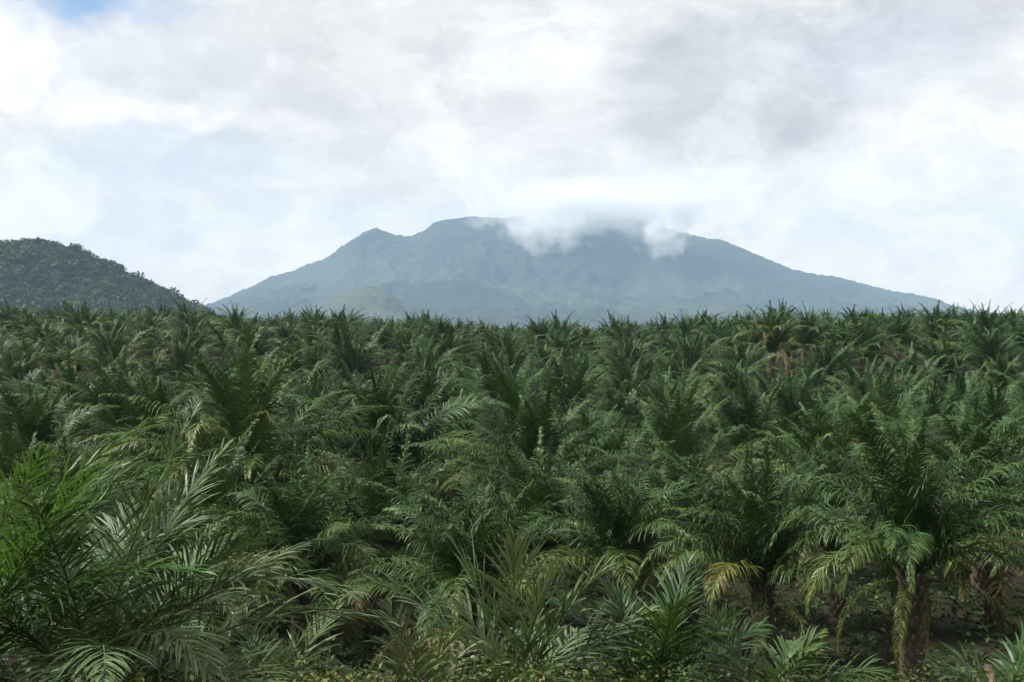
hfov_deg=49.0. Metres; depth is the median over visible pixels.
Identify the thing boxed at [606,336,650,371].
oil palm
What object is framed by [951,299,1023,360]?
oil palm
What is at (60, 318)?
oil palm
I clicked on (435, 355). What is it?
oil palm
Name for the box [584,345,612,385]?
oil palm
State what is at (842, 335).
oil palm
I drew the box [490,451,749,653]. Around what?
oil palm
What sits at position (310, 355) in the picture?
oil palm
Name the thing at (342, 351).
oil palm
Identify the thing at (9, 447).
oil palm
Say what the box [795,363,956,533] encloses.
oil palm
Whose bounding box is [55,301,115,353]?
oil palm
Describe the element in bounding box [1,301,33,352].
oil palm
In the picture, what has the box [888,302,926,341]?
oil palm
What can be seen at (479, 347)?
oil palm
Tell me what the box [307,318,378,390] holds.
oil palm
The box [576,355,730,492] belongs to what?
oil palm
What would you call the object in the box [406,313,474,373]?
oil palm
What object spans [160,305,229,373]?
oil palm
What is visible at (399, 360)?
oil palm
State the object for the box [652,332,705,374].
oil palm
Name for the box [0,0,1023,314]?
sky
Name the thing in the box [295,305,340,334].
oil palm
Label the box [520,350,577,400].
oil palm
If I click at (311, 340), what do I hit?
oil palm
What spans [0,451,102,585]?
oil palm
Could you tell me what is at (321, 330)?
oil palm
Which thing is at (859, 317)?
oil palm
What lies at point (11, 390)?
oil palm
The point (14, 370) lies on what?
oil palm
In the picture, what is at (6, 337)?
oil palm
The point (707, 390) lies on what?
oil palm
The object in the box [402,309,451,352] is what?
oil palm
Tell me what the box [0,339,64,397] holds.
oil palm
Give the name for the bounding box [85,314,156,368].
oil palm
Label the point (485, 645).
young palm
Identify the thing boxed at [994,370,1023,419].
oil palm
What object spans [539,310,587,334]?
oil palm
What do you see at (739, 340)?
oil palm
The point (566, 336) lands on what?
oil palm
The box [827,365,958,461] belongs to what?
oil palm
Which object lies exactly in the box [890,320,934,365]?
oil palm
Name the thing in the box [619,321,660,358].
oil palm
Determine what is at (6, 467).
oil palm
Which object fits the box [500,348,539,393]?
oil palm
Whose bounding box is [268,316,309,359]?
oil palm
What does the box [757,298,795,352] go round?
oil palm
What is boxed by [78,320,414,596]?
oil palm
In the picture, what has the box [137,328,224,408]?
oil palm
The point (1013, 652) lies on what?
young palm
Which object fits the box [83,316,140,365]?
oil palm
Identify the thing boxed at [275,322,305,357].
oil palm
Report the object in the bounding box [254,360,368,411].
oil palm
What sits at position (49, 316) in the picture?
oil palm
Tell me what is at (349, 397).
oil palm
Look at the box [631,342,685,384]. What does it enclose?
oil palm
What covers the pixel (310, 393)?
oil palm
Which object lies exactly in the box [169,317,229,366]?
oil palm
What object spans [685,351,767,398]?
oil palm
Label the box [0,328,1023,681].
ground
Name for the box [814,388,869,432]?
oil palm
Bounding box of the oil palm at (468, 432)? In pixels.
[406,388,501,516]
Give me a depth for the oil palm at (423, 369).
137.16 m
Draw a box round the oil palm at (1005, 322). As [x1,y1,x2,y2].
[996,309,1019,357]
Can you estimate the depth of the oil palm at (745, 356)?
157.44 m
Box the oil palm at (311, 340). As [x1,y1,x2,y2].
[289,323,331,357]
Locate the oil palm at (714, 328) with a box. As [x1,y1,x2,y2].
[687,315,739,351]
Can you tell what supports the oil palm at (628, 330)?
on the ground
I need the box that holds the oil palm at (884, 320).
[862,307,910,364]
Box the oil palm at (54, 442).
[0,398,95,476]
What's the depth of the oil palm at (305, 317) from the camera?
259.68 m
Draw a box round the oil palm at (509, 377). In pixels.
[437,347,590,479]
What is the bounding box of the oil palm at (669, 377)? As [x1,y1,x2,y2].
[627,366,712,451]
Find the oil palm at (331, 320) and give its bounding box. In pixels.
[323,308,357,356]
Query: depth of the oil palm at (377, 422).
65.42 m
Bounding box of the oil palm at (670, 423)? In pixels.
[570,369,794,512]
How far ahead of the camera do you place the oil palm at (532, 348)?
249.07 m
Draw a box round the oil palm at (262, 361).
[212,345,296,380]
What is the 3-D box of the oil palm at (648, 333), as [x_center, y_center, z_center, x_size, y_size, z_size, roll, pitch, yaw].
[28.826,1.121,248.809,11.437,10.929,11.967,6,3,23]
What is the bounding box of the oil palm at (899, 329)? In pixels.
[877,306,928,382]
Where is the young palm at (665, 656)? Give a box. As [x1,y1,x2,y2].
[509,549,776,681]
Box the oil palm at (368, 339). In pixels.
[357,322,381,368]
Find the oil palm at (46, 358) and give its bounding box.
[32,338,83,382]
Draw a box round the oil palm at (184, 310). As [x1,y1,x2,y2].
[167,298,207,328]
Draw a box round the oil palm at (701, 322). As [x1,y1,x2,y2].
[675,306,723,362]
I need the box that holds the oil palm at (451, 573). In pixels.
[324,460,598,681]
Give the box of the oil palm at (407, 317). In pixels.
[396,309,430,334]
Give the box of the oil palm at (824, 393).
[768,368,862,434]
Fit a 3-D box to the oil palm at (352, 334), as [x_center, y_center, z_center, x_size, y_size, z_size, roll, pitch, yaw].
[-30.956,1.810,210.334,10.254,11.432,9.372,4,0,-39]
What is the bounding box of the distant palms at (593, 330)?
[0,305,1021,357]
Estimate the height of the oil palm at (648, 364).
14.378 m
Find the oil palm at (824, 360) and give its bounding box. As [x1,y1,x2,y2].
[779,335,871,405]
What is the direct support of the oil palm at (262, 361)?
on the ground
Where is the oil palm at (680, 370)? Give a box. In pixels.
[648,350,718,399]
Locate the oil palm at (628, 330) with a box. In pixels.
[593,316,658,350]
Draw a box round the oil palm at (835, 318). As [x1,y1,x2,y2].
[821,313,849,330]
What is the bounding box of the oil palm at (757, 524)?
[634,434,880,676]
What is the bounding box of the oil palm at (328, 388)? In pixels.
[278,356,366,475]
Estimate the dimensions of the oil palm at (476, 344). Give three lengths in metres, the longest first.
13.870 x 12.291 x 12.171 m
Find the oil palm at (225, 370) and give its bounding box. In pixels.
[164,347,276,415]
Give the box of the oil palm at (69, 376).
[13,351,159,460]
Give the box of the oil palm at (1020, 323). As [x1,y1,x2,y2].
[1000,310,1023,385]
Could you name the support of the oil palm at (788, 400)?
on the ground
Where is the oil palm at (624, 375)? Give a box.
[584,348,681,421]
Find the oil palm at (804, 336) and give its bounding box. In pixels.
[778,300,843,378]
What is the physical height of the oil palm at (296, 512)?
9.004 m
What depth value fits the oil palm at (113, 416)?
98.02 m
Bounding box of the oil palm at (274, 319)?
[255,311,298,348]
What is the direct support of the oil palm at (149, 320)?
on the ground
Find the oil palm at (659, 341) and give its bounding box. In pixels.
[636,333,664,361]
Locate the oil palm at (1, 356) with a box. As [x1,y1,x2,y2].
[0,340,17,375]
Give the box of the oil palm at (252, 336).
[224,317,286,357]
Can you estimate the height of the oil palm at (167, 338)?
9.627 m
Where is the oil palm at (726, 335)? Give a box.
[709,324,749,351]
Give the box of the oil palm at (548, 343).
[526,333,576,367]
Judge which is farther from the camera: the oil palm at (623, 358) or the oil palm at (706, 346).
the oil palm at (706, 346)
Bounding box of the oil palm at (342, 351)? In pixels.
[314,333,383,388]
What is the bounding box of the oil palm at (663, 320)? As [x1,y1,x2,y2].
[641,311,680,345]
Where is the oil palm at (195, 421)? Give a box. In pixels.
[106,407,289,547]
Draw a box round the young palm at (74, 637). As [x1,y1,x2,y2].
[0,397,400,681]
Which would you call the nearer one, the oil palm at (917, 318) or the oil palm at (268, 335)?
the oil palm at (268, 335)
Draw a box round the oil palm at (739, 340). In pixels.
[700,330,767,385]
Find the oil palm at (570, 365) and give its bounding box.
[540,356,606,418]
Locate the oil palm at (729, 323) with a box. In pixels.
[703,312,756,360]
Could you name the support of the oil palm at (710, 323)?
on the ground
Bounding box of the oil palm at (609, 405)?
[567,376,644,452]
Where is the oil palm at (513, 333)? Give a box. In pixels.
[486,323,526,350]
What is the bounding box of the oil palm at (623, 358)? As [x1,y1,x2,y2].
[585,335,657,386]
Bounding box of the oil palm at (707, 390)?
[622,358,757,446]
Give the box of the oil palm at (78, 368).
[38,332,94,385]
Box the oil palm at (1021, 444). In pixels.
[929,422,1023,576]
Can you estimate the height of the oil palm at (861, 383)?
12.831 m
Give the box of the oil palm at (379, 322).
[359,313,402,361]
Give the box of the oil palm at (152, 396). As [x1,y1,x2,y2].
[56,349,256,522]
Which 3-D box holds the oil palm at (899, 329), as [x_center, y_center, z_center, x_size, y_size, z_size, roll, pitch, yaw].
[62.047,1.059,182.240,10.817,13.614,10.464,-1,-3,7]
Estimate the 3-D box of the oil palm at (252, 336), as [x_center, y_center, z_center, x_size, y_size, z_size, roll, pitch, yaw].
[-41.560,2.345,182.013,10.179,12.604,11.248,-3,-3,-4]
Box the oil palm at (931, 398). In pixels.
[890,374,969,458]
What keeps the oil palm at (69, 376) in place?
on the ground
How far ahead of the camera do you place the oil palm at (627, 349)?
188.64 m
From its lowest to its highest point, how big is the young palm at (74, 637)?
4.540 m
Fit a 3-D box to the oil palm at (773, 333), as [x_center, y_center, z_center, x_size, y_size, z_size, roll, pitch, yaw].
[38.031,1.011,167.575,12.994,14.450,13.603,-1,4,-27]
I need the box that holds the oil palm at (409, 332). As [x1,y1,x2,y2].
[390,321,437,371]
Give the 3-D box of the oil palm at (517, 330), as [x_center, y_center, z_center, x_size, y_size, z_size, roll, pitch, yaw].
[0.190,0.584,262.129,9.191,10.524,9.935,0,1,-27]
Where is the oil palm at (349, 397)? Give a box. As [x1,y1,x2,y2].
[338,378,365,406]
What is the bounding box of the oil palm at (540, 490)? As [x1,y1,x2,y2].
[423,426,655,632]
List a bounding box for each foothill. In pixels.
[307,286,419,325]
[394,279,535,313]
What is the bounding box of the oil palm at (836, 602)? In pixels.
[713,425,954,632]
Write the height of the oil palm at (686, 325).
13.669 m
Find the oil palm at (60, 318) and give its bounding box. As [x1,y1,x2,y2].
[41,295,104,343]
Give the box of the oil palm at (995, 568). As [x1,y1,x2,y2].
[943,433,1023,578]
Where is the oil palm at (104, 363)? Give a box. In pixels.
[58,340,165,392]
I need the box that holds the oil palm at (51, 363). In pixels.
[14,324,93,397]
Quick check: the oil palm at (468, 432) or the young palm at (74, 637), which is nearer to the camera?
the young palm at (74, 637)
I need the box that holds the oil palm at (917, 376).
[844,361,950,422]
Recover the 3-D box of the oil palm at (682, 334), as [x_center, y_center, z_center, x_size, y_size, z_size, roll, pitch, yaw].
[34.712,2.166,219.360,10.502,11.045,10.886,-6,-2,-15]
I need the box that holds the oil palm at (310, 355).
[276,333,341,391]
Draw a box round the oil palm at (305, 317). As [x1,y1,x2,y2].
[289,304,328,337]
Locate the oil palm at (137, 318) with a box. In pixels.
[123,309,161,355]
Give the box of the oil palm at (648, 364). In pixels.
[588,338,686,413]
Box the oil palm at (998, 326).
[956,312,1016,345]
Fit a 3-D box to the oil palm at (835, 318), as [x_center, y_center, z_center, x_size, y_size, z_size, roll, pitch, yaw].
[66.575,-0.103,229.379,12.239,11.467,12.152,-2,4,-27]
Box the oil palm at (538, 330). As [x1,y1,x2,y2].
[515,313,570,347]
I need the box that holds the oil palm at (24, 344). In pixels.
[0,332,45,368]
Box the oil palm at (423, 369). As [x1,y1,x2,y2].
[382,350,470,432]
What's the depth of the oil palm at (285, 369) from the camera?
147.46 m
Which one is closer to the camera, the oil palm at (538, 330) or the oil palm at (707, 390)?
the oil palm at (707, 390)
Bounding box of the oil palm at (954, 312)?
[930,302,971,333]
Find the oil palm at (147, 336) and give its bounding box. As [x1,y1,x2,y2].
[118,318,174,379]
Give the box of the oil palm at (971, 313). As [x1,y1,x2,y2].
[956,303,984,320]
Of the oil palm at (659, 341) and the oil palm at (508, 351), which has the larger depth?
the oil palm at (659, 341)
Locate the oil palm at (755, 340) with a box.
[721,319,796,380]
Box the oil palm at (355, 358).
[303,324,406,389]
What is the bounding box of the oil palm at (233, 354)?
[214,342,274,373]
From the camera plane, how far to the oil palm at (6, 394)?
120.36 m
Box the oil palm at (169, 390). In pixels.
[133,376,188,410]
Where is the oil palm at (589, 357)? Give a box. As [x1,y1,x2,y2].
[555,341,615,401]
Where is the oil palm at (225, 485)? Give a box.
[98,419,353,640]
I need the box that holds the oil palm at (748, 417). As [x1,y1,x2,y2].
[644,359,845,489]
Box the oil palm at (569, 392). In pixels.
[533,352,636,423]
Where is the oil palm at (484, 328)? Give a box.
[468,316,505,341]
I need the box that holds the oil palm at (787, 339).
[759,311,812,376]
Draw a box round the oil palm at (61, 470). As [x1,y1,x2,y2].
[0,434,183,627]
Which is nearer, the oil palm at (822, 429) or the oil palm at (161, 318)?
the oil palm at (822, 429)
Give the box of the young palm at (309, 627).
[159,602,357,681]
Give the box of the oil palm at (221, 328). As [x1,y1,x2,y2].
[208,315,231,354]
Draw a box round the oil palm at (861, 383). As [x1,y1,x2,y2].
[807,352,923,419]
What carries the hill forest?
on the forested hill
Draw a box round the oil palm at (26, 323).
[0,309,50,346]
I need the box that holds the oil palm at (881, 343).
[850,325,913,376]
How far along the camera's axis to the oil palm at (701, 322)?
247.11 m
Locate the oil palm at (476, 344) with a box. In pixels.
[419,317,490,373]
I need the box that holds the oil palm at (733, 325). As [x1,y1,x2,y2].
[719,320,778,365]
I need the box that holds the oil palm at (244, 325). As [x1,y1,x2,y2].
[210,312,283,363]
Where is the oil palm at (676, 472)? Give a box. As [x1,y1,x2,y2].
[595,429,806,624]
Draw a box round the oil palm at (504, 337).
[474,322,537,373]
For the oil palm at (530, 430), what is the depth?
56.55 m
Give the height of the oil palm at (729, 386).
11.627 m
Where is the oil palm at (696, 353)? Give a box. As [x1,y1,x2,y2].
[646,327,737,400]
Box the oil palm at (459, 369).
[428,357,515,436]
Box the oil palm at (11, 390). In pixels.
[0,376,61,415]
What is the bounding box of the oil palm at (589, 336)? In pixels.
[566,324,598,361]
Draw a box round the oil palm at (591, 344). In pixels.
[576,334,613,373]
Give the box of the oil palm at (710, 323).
[693,311,723,351]
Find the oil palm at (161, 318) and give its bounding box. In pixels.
[142,307,175,351]
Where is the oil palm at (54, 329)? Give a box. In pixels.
[12,315,68,364]
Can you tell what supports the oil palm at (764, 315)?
on the ground
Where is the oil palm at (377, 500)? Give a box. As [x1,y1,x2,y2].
[254,418,471,642]
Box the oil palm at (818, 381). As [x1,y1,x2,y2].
[775,351,858,410]
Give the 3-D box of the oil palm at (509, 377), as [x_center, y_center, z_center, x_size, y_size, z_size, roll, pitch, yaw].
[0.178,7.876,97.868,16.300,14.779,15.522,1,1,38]
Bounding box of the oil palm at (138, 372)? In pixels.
[108,361,190,412]
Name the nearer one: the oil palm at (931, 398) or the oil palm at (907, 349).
the oil palm at (931, 398)
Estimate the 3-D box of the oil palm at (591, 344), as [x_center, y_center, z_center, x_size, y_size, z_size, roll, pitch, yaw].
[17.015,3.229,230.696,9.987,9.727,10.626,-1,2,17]
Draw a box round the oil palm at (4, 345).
[0,330,38,375]
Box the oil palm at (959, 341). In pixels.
[936,325,980,384]
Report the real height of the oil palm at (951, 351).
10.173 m
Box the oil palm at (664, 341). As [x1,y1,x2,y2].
[642,327,690,384]
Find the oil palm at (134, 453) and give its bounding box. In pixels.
[99,409,216,510]
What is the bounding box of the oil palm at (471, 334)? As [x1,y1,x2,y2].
[464,322,484,362]
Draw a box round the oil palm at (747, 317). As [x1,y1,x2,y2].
[731,307,764,334]
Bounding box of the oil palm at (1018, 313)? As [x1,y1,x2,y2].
[1000,305,1023,325]
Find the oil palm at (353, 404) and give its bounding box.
[283,372,441,504]
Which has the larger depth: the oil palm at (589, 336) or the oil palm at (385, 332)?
the oil palm at (589, 336)
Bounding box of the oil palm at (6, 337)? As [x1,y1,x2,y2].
[0,327,15,348]
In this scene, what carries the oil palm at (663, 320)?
on the ground
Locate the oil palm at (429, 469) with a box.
[284,385,480,493]
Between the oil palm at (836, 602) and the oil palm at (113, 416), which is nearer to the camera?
the oil palm at (836, 602)
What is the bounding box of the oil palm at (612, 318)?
[589,310,630,350]
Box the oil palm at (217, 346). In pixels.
[200,326,234,364]
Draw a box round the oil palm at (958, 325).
[947,310,972,336]
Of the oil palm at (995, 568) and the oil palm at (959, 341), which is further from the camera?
the oil palm at (959, 341)
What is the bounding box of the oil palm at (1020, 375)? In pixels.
[984,345,1023,399]
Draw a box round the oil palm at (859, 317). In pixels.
[833,304,877,328]
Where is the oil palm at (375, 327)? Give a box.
[363,317,406,360]
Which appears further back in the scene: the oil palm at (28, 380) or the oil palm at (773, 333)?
the oil palm at (773, 333)
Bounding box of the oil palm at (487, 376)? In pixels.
[456,337,573,423]
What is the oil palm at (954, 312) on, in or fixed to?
on the ground
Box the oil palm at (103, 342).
[47,311,171,379]
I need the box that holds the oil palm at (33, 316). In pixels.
[4,304,53,340]
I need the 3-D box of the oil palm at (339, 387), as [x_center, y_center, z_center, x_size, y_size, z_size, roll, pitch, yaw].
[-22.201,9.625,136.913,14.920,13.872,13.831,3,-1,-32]
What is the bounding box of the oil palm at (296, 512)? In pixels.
[178,435,435,664]
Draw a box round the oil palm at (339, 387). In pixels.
[285,363,370,452]
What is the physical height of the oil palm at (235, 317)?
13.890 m
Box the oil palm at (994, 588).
[901,428,1023,634]
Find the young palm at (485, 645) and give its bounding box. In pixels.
[366,521,662,681]
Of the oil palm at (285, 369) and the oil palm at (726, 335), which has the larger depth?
the oil palm at (726, 335)
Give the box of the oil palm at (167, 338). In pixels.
[151,327,182,365]
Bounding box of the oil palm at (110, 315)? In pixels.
[95,303,131,333]
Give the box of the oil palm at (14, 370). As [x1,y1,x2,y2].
[0,344,58,400]
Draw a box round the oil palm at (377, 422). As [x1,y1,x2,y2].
[274,349,512,565]
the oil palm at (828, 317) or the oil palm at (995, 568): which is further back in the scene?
the oil palm at (828, 317)
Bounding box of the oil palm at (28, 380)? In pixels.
[0,367,65,413]
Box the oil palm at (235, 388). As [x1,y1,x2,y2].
[181,366,305,460]
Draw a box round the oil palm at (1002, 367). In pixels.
[962,345,1023,393]
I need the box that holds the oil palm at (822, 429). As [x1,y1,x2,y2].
[718,387,926,570]
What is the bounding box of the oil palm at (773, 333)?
[729,300,814,383]
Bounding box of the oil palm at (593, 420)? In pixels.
[548,398,652,519]
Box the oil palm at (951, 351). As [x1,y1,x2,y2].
[920,328,974,388]
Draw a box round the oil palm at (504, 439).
[431,405,531,523]
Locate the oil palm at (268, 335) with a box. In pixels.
[247,316,285,352]
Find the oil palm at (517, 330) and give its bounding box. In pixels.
[497,321,530,350]
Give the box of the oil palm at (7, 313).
[0,298,25,349]
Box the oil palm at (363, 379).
[344,368,424,429]
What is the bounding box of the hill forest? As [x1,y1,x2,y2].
[0,237,223,319]
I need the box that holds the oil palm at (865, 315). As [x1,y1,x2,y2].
[856,307,881,328]
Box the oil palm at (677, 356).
[647,339,711,378]
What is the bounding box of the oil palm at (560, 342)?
[538,326,587,369]
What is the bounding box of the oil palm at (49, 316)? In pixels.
[32,303,63,326]
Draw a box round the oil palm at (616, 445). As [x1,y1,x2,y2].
[503,402,728,565]
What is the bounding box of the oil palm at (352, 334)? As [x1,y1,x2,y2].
[323,320,371,353]
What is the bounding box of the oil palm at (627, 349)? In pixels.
[594,330,655,363]
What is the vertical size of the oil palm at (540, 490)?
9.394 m
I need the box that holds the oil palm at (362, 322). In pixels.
[332,310,375,333]
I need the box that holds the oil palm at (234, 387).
[174,361,297,415]
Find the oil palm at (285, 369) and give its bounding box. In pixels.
[251,352,312,408]
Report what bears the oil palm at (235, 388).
on the ground
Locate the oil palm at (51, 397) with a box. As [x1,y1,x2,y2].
[30,366,116,476]
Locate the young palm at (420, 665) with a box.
[315,597,509,681]
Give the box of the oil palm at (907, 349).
[883,322,932,365]
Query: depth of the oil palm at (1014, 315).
238.91 m
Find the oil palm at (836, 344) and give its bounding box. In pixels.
[800,323,878,394]
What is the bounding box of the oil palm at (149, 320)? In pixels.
[125,306,178,357]
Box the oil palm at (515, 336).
[480,327,536,354]
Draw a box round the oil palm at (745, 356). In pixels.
[696,335,785,398]
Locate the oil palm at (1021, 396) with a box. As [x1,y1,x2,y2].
[996,383,1023,419]
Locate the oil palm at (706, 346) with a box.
[699,338,727,376]
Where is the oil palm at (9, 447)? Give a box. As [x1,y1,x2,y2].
[0,407,61,482]
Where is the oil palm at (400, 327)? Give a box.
[375,318,416,359]
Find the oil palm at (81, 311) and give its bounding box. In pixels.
[53,301,111,345]
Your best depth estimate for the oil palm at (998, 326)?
207.88 m
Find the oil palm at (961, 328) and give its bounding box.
[939,314,1008,381]
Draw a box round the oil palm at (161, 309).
[138,301,179,353]
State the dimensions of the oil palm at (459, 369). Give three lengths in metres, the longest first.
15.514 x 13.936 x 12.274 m
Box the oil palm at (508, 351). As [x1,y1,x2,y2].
[466,336,545,392]
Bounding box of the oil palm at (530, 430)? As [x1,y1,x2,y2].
[401,367,656,595]
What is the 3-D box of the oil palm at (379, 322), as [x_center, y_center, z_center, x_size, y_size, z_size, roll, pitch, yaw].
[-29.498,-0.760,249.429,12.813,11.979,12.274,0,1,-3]
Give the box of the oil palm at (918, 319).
[887,310,926,345]
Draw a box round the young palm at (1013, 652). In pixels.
[919,619,1023,681]
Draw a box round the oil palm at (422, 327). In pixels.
[401,310,452,340]
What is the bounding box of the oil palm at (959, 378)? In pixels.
[912,356,999,415]
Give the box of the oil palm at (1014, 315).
[997,310,1023,355]
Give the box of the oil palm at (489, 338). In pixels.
[473,325,515,355]
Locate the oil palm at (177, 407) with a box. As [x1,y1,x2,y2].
[146,381,210,418]
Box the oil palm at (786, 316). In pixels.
[782,313,801,361]
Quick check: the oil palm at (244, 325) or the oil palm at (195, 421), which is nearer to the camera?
the oil palm at (195, 421)
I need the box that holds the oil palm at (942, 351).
[884,332,991,400]
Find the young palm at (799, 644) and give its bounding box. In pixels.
[663,598,909,681]
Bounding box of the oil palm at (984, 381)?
[964,370,1022,404]
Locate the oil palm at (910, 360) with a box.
[872,341,960,423]
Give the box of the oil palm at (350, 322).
[323,304,369,334]
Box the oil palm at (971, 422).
[857,397,1023,603]
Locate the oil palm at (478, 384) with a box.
[446,358,542,450]
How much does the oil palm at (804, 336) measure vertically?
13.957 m
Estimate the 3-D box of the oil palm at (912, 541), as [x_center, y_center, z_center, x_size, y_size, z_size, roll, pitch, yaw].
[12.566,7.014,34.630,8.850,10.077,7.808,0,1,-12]
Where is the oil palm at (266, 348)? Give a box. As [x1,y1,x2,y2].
[228,332,291,368]
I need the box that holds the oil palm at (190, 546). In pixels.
[3,460,308,681]
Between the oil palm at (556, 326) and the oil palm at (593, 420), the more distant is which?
the oil palm at (556, 326)
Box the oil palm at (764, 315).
[743,309,789,354]
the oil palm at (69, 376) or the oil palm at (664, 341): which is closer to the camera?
the oil palm at (69, 376)
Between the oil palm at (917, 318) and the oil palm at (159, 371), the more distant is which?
the oil palm at (917, 318)
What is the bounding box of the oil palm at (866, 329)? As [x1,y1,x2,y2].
[807,307,914,390]
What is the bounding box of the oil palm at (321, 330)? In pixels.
[303,319,348,357]
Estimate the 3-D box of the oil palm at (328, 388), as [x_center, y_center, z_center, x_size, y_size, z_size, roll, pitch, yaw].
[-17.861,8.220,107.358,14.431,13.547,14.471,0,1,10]
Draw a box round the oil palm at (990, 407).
[909,371,1023,469]
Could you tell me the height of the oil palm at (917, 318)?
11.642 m
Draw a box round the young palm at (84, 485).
[0,410,242,660]
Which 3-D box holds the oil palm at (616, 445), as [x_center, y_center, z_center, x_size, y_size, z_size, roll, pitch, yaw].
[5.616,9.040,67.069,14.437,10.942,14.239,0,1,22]
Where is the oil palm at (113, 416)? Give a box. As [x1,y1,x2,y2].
[43,346,205,509]
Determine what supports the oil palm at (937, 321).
on the ground
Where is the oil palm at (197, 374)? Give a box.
[164,360,230,416]
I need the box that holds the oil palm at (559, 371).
[518,345,608,415]
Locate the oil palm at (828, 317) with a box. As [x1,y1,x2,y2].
[816,308,844,324]
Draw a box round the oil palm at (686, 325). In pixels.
[656,308,706,346]
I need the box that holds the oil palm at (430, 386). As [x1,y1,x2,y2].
[349,350,503,498]
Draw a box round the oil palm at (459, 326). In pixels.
[427,317,485,364]
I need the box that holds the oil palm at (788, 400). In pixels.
[720,362,850,494]
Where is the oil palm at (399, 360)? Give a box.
[376,345,413,387]
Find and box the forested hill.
[0,241,192,315]
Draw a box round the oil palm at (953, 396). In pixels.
[898,374,1016,457]
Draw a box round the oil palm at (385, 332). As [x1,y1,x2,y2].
[360,315,410,381]
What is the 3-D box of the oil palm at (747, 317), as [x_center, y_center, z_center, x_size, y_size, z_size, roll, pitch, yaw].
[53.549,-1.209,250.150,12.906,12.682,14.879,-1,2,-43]
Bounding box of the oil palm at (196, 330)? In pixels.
[162,316,218,372]
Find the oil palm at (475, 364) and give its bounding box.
[452,343,506,374]
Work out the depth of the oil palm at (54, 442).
87.30 m
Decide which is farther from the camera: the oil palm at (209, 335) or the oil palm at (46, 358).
the oil palm at (209, 335)
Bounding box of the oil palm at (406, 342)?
[370,325,434,377]
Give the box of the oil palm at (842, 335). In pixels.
[819,313,860,374]
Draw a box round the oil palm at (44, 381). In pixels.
[0,367,99,434]
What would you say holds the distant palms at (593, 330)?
on the ground
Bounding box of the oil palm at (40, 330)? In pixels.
[11,315,68,369]
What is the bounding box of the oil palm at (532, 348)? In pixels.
[518,331,537,366]
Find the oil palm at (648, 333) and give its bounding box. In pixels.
[631,323,659,340]
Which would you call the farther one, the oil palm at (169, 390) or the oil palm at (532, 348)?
the oil palm at (532, 348)
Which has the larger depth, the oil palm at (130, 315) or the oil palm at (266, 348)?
the oil palm at (130, 315)
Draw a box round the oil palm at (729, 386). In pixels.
[704,380,784,477]
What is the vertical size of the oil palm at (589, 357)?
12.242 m
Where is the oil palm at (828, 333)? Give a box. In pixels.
[787,314,849,360]
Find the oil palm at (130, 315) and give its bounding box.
[102,311,135,328]
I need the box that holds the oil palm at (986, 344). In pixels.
[934,319,1023,387]
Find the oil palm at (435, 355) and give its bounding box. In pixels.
[373,331,474,384]
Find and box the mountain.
[204,210,1003,327]
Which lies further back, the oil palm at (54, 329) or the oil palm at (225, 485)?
the oil palm at (54, 329)
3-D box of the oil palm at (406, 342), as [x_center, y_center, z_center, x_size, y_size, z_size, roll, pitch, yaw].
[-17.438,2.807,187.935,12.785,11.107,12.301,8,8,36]
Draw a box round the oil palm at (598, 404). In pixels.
[535,391,629,468]
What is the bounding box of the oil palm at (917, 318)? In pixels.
[899,307,926,334]
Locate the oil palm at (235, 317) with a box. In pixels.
[205,300,267,350]
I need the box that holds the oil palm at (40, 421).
[0,374,143,564]
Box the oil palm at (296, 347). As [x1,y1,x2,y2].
[264,330,322,392]
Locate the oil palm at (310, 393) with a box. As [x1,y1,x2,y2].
[271,373,359,492]
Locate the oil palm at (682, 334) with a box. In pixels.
[672,323,711,353]
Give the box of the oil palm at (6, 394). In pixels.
[0,384,22,416]
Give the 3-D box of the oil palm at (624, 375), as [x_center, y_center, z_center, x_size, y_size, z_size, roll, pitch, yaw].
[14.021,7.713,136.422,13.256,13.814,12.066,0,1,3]
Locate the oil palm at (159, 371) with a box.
[130,346,170,382]
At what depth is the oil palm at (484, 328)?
247.61 m
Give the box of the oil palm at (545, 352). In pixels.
[514,339,576,369]
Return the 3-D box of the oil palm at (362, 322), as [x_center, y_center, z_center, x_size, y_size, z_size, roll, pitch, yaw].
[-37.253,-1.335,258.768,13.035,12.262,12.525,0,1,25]
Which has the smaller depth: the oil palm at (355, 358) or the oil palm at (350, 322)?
the oil palm at (355, 358)
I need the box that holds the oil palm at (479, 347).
[462,335,494,376]
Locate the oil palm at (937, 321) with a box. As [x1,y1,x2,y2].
[905,300,968,366]
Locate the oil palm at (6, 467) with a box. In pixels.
[0,422,125,592]
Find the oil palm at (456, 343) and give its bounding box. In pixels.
[408,321,488,371]
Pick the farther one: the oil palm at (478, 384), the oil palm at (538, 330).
the oil palm at (538, 330)
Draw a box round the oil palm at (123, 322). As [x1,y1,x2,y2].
[98,310,143,349]
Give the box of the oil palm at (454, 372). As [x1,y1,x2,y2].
[407,361,487,440]
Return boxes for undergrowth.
[0,537,1023,681]
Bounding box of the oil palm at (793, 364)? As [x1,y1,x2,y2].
[775,341,816,371]
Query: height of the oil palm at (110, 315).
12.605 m
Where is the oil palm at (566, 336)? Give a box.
[539,320,601,367]
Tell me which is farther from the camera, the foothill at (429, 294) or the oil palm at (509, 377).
the foothill at (429, 294)
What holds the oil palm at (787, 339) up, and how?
on the ground
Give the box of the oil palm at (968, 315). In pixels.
[956,309,1011,344]
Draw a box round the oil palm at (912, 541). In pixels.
[769,402,1023,681]
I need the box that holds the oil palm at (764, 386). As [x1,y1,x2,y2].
[716,361,836,434]
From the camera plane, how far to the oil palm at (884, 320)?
228.99 m
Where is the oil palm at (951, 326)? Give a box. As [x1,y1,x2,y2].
[917,308,965,343]

